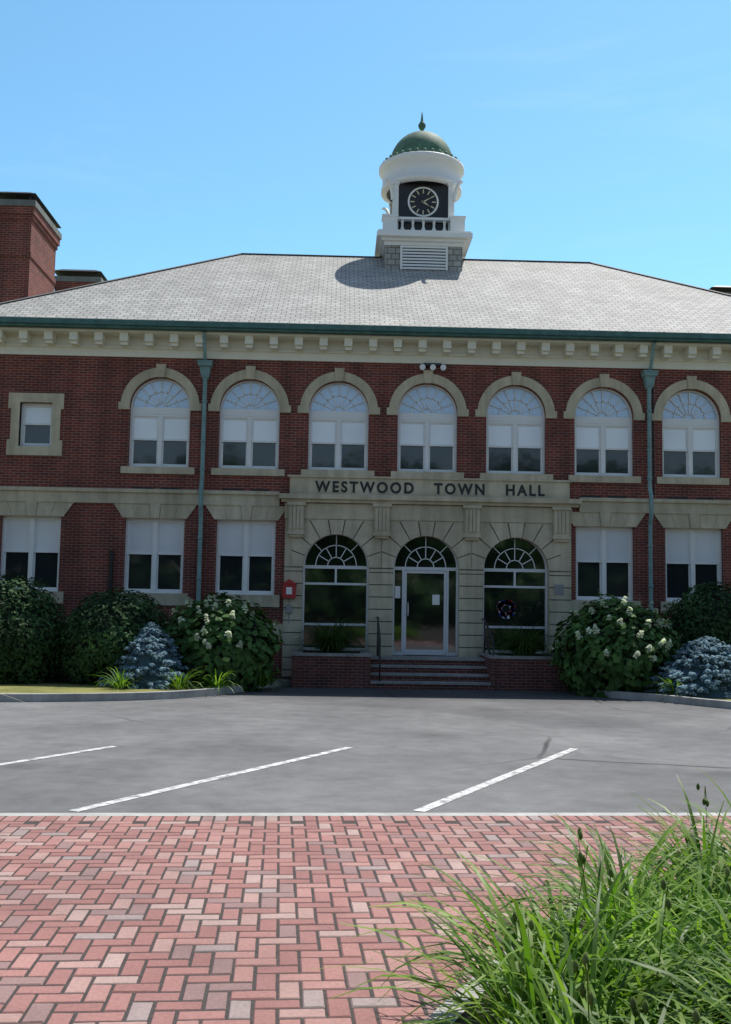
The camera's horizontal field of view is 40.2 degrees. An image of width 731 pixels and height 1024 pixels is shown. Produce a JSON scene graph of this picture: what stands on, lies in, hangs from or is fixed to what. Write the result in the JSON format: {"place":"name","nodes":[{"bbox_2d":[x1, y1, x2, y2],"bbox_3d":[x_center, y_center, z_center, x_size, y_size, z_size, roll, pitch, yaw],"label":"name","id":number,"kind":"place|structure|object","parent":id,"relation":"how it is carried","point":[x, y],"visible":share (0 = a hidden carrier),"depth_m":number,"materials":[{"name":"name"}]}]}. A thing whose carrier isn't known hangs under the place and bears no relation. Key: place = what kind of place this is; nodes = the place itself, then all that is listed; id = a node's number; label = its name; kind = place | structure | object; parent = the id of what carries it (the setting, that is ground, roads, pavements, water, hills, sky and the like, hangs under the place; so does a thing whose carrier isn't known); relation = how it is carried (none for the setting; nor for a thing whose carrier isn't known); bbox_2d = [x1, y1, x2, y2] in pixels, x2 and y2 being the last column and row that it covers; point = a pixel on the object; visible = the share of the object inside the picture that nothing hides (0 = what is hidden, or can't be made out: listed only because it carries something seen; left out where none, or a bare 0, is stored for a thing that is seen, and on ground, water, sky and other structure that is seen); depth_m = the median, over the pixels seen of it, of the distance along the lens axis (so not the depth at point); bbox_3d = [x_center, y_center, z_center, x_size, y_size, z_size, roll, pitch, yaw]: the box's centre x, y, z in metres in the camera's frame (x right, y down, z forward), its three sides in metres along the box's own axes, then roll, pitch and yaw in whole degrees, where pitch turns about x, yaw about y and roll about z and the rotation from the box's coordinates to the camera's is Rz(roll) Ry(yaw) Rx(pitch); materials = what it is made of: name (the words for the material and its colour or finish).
{"place":"outdoors","nodes":[
{"label":"outdoors","id":0,"kind":"place"},
{"bbox_2d":[0,686,730,812],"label":"asphalt parking lot","id":1,"kind":"structure","parent":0,"point":[410,750],"depth_m":12.02,"materials":[{"name":"grey asphalt"}]},
{"bbox_2d":[0,746,576,811],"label":"parking lines","id":2,"kind":"object","parent":1,"relation":"on","point":[474,788],"visible":1,"depth_m":10.10,"materials":[{"name":"paint"}]},
{"bbox_2d":[0,679,730,708],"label":"granite island kerbs","id":3,"kind":"structure","parent":1,"relation":"on","point":[131,696],"depth_m":18.99,"materials":[{"name":"grey stone"}]},
{"bbox_2d":[0,813,730,815],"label":"concrete edging","id":4,"kind":"object","parent":1,"relation":"on","point":[338,814],"visible":1,"depth_m":8.23,"materials":[{"name":"grey concrete"}]},
{"bbox_2d":[291,649,567,690],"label":"brick entrance steps","id":5,"kind":"structure","parent":1,"relation":"on","point":[350,672],"depth_m":22.64,"materials":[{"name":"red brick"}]},
{"bbox_2d":[303,650,548,655],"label":"entrance planter soil","id":6,"kind":"structure","parent":5,"relation":"on","point":[358,652],"depth_m":23.77,"materials":[{"name":"brown soil"}]},
{"bbox_2d":[282,612,561,666],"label":"planter grasses","id":7,"kind":"object","parent":6,"relation":"on","point":[337,641],"visible":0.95,"depth_m":23.33,"materials":[{"name":"green plant"}]},
{"bbox_2d":[377,617,494,680],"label":"entrance handrails","id":8,"kind":"object","parent":5,"relation":"on","point":[379,639],"visible":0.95,"depth_m":23.40,"materials":[{"name":"metal"}]},
{"bbox_2d":[0,816,730,1023],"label":"paving joints","id":9,"kind":"object","parent":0,"point":[180,998],"depth_m":5.52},
{"bbox_2d":[0,815,730,1023],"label":"paving brick pavers","id":10,"kind":"object","parent":9,"relation":"on","point":[313,987],"visible":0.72,"depth_m":5.63,"materials":[{"name":"red brick"}]},
{"bbox_2d":[309,765,730,1023],"bbox_3d":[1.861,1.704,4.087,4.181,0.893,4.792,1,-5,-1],"label":"ornamental grass","id":11,"kind":"object","parent":10,"relation":"on","point":[625,959],"visible":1,"depth_m":3.85,"materials":[{"name":"green plant"}]},
{"bbox_2d":[422,888,608,1023],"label":"bed edging pavers","id":12,"kind":"object","parent":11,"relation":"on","point":[447,1002],"visible":0.09,"depth_m":4.20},
{"bbox_2d":[0,673,730,700],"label":"island lawn","id":13,"kind":"structure","parent":0,"point":[54,687],"depth_m":19.71,"materials":[{"name":"green plant"}]},
{"bbox_2d":[0,573,69,683],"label":"yew shrub","id":14,"kind":"object","parent":13,"relation":"on","point":[30,623],"visible":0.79,"depth_m":20.77,"materials":[{"name":"green plant"}]},
{"bbox_2d":[54,587,176,684],"bbox_3d":[-5.374,2.862,21.607,2.618,2.499,2.656,1,-5,-1],"label":"yew shrub","id":15,"kind":"object","parent":13,"relation":"on","point":[104,631],"visible":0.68,"depth_m":20.76,"materials":[{"name":"green plant"}]},
{"bbox_2d":[97,622,194,689],"bbox_3d":[-4.497,3.009,20.755,2.024,1.457,2.130,1,-5,-1],"label":"blue spruce shrub","id":16,"kind":"object","parent":13,"relation":"on","point":[153,652],"visible":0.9,"depth_m":20.26,"materials":[{"name":"blue plant"}]},
{"bbox_2d":[157,592,284,691],"bbox_3d":[-3.124,2.863,21.787,2.792,2.265,2.563,-1,-5,20],"label":"hydrangea shrub","id":17,"kind":"object","parent":13,"relation":"on","point":[236,640],"visible":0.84,"depth_m":20.93,"materials":[{"name":"green plant"}]},
{"bbox_2d":[96,663,693,696],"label":"daylilies","id":18,"kind":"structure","parent":13,"relation":"on","point":[121,682],"depth_m":20.07,"materials":[{"name":"green plant"}]},
{"bbox_2d":[547,589,682,697],"bbox_3d":[5.548,2.938,21.951,2.738,2.514,2.689,4,-6,-34],"label":"hydrangea shrub","id":19,"kind":"object","parent":13,"relation":"on","point":[626,646],"visible":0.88,"depth_m":21.19,"materials":[{"name":"green plant"}]},
{"bbox_2d":[641,636,730,698],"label":"blue spruce shrub","id":20,"kind":"object","parent":13,"relation":"on","point":[700,667],"visible":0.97,"depth_m":20.32,"materials":[{"name":"blue plant"}]},
{"bbox_2d":[659,580,730,657],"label":"yew shrub","id":21,"kind":"object","parent":13,"relation":"on","point":[699,613],"visible":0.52,"depth_m":22.28,"materials":[{"name":"green plant"}]},
{"bbox_2d":[0,0,730,290],"label":"sky","id":22,"kind":"structure","parent":0,"point":[155,134],"materials":[{"name":"blue"}]},
{"bbox_2d":[132,487,713,499],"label":"town hall belt course slots","id":23,"kind":"object","parent":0,"point":[268,490],"visible":1,"depth_m":24.83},
{"bbox_2d":[410,189,435,213],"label":"clock markings","id":24,"kind":"object","parent":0,"point":[424,202],"visible":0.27,"depth_m":30.91,"materials":[{"name":"white metal"}]},
{"bbox_3d":[13.050,-5.021,35.906,1.630,5.030,1.380,1,-5,-1],"label":"chimney","id":25,"kind":"object","parent":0,"visible":0},
{"bbox_2d":[709,285,730,292],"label":"chimney hood","id":26,"kind":"object","parent":25,"relation":"on","point":[726,289],"visible":0.22,"depth_m":35.62,"materials":[{"name":"grey metal"}]},
{"bbox_3d":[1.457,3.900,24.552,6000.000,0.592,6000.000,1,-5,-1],"label":"terrain","id":27,"kind":"structure","parent":0,"visible":0},
{"bbox_2d":[0,354,730,675],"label":"town hall brick walls","id":28,"kind":"structure","parent":27,"relation":"on","point":[95,429],"depth_m":24.95,"materials":[{"name":"red brick"}]},
{"bbox_2d":[0,205,59,302],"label":"brick chimney","id":29,"kind":"object","parent":28,"relation":"on","point":[29,241],"visible":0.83,"depth_m":28.91,"materials":[{"name":"red brick"}]},
{"bbox_2d":[0,191,60,227],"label":"chimney hood","id":30,"kind":"object","parent":29,"relation":"on","point":[19,195],"visible":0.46,"depth_m":29.23,"materials":[{"name":"grey metal"}]},
{"bbox_2d":[0,199,61,239],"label":"chimney cap","id":31,"kind":"object","parent":29,"relation":"on","point":[12,202],"visible":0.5,"depth_m":28.87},
{"bbox_2d":[54,281,97,290],"bbox_3d":[-10.128,-5.459,35.301,1.630,5.030,1.380,1,-5,-1],"label":"brick chimney","id":32,"kind":"object","parent":28,"relation":"on","point":[60,285],"visible":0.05,"depth_m":34.82,"materials":[{"name":"red brick"}]},
{"bbox_2d":[55,276,103,281],"bbox_3d":[-10.085,-8.053,35.532,1.710,0.180,1.460,1,-5,-1],"label":"chimney cap stone","id":33,"kind":"object","parent":32,"relation":"on","point":[77,279],"visible":0.14,"depth_m":34.81,"materials":[{"name":"grey stone"}]},
{"bbox_2d":[55,269,107,280],"bbox_3d":[-10.080,-8.312,35.555,1.690,0.340,1.440,1,-5,-1],"label":"chimney hood","id":34,"kind":"object","parent":32,"relation":"on","point":[78,272],"visible":0.5,"depth_m":35.10,"materials":[{"name":"grey metal"}]},
{"bbox_2d":[0,379,721,601],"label":"town hall window frames","id":35,"kind":"structure","parent":28,"relation":"in","point":[338,418],"depth_m":25.13,"materials":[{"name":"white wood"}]},
{"bbox_2d":[0,254,730,333],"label":"roof","id":36,"kind":"structure","parent":28,"relation":"on","point":[260,288],"depth_m":27.22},
{"bbox_2d":[0,253,730,303],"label":"town hall roof ridge caps","id":37,"kind":"object","parent":36,"relation":"on","point":[350,256],"visible":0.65,"depth_m":30.62,"materials":[{"name":"grey"}]},
{"bbox_2d":[384,245,462,270],"bbox_3d":[1.730,-7.559,31.599,2.340,0.950,2.720,1,-5,-1],"label":"cupola base","id":38,"kind":"object","parent":36,"relation":"on","point":[392,257],"visible":0.21,"depth_m":30.24,"materials":[{"name":"grey stone"}]},
{"bbox_2d":[0,364,730,638],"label":"stone trim","id":39,"kind":"structure","parent":28,"relation":"attached to","point":[265,506],"depth_m":24.94,"materials":[{"name":"beige stone"}]},
{"bbox_2d":[0,326,730,370],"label":"cornice","id":40,"kind":"structure","parent":28,"relation":"attached to","point":[339,348],"depth_m":25.03,"materials":[{"name":"beige stone"}]},
{"bbox_2d":[0,316,730,343],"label":"gutter","id":41,"kind":"object","parent":40,"relation":"attached to","point":[363,329],"visible":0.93,"depth_m":24.53,"materials":[{"name":"green metal"}]},
{"bbox_2d":[108,369,654,598],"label":"town hall wall cables","id":42,"kind":"object","parent":28,"relation":"attached to","point":[110,583],"visible":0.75,"depth_m":24.51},
{"bbox_2d":[282,363,563,622],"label":"wall fixtures","id":43,"kind":"object","parent":28,"relation":"attached to","point":[289,588],"visible":1,"depth_m":24.43,"materials":[{"name":"red metal"}]},
{"bbox_2d":[374,151,472,270],"bbox_3d":[1.755,-9.078,31.733,2.880,3.800,3.260,1,-5,-1],"label":"cupola","id":44,"kind":"object","parent":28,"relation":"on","point":[395,171],"visible":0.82,"depth_m":30.62,"materials":[{"name":"white wood"}]},
{"bbox_2d":[387,181,447,269],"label":"dark cupola panels","id":45,"kind":"object","parent":44,"relation":"attached to","point":[406,189],"visible":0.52,"depth_m":30.91,"materials":[{"name":"black"}]},
{"bbox_2d":[383,113,459,161],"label":"dome","id":46,"kind":"structure","parent":44,"relation":"on","point":[421,140],"depth_m":31.14,"materials":[{"name":"green metal"}]},
{"bbox_2d":[196,331,658,616],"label":"town hall downpipes","id":47,"kind":"object","parent":28,"relation":"attached to","point":[648,376],"visible":0.89,"depth_m":24.82,"materials":[{"name":"metal"}]},
{"bbox_2d":[279,469,581,679],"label":"entrance facade","id":48,"kind":"structure","parent":28,"relation":"attached to","point":[472,516],"depth_m":24.71,"materials":[{"name":"beige stone"}]},
{"bbox_2d":[301,535,546,655],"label":"entrance alu frames","id":49,"kind":"structure","parent":48,"relation":"attached to","point":[430,570],"depth_m":24.81,"materials":[{"name":"silver metal"}]},
{"bbox_2d":[303,535,544,652],"bbox_3d":[1.484,2.039,24.865,6.000,2.870,0.005,1,-5,-1],"label":"entrance glass","id":50,"kind":"object","parent":49,"relation":"in","point":[424,617],"visible":0.92,"depth_m":24.87,"materials":[{"name":"black glass"}]},
{"bbox_2d":[497,600,515,618],"bbox_3d":[3.500,2.418,24.870,0.468,0.476,0.001,1,-5,-1],"label":"wreath","id":51,"kind":"object","parent":50,"relation":"attached to","point":[510,604],"visible":1,"depth_m":24.87,"materials":[{"name":"plant"}]},
{"bbox_2d":[315,535,535,604],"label":"fanlight muntins","id":52,"kind":"object","parent":49,"relation":"attached to","point":[435,599],"visible":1,"depth_m":24.91,"materials":[{"name":"white wood"}]},
{"bbox_2d":[282,520,570,669],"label":"town hall entrance joints","id":53,"kind":"object","parent":48,"relation":"attached to","point":[391,584],"visible":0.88,"depth_m":24.65,"materials":[{"name":"beige stone"}]},
{"bbox_2d":[315,481,544,495],"bbox_3d":[1.605,-0.584,24.826,5.720,0.283,0.008,1,-5,-1],"label":"sign lettering","id":54,"kind":"object","parent":48,"relation":"attached to","point":[482,491],"visible":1,"depth_m":24.81,"materials":[{"name":"black metal"}]}
]}

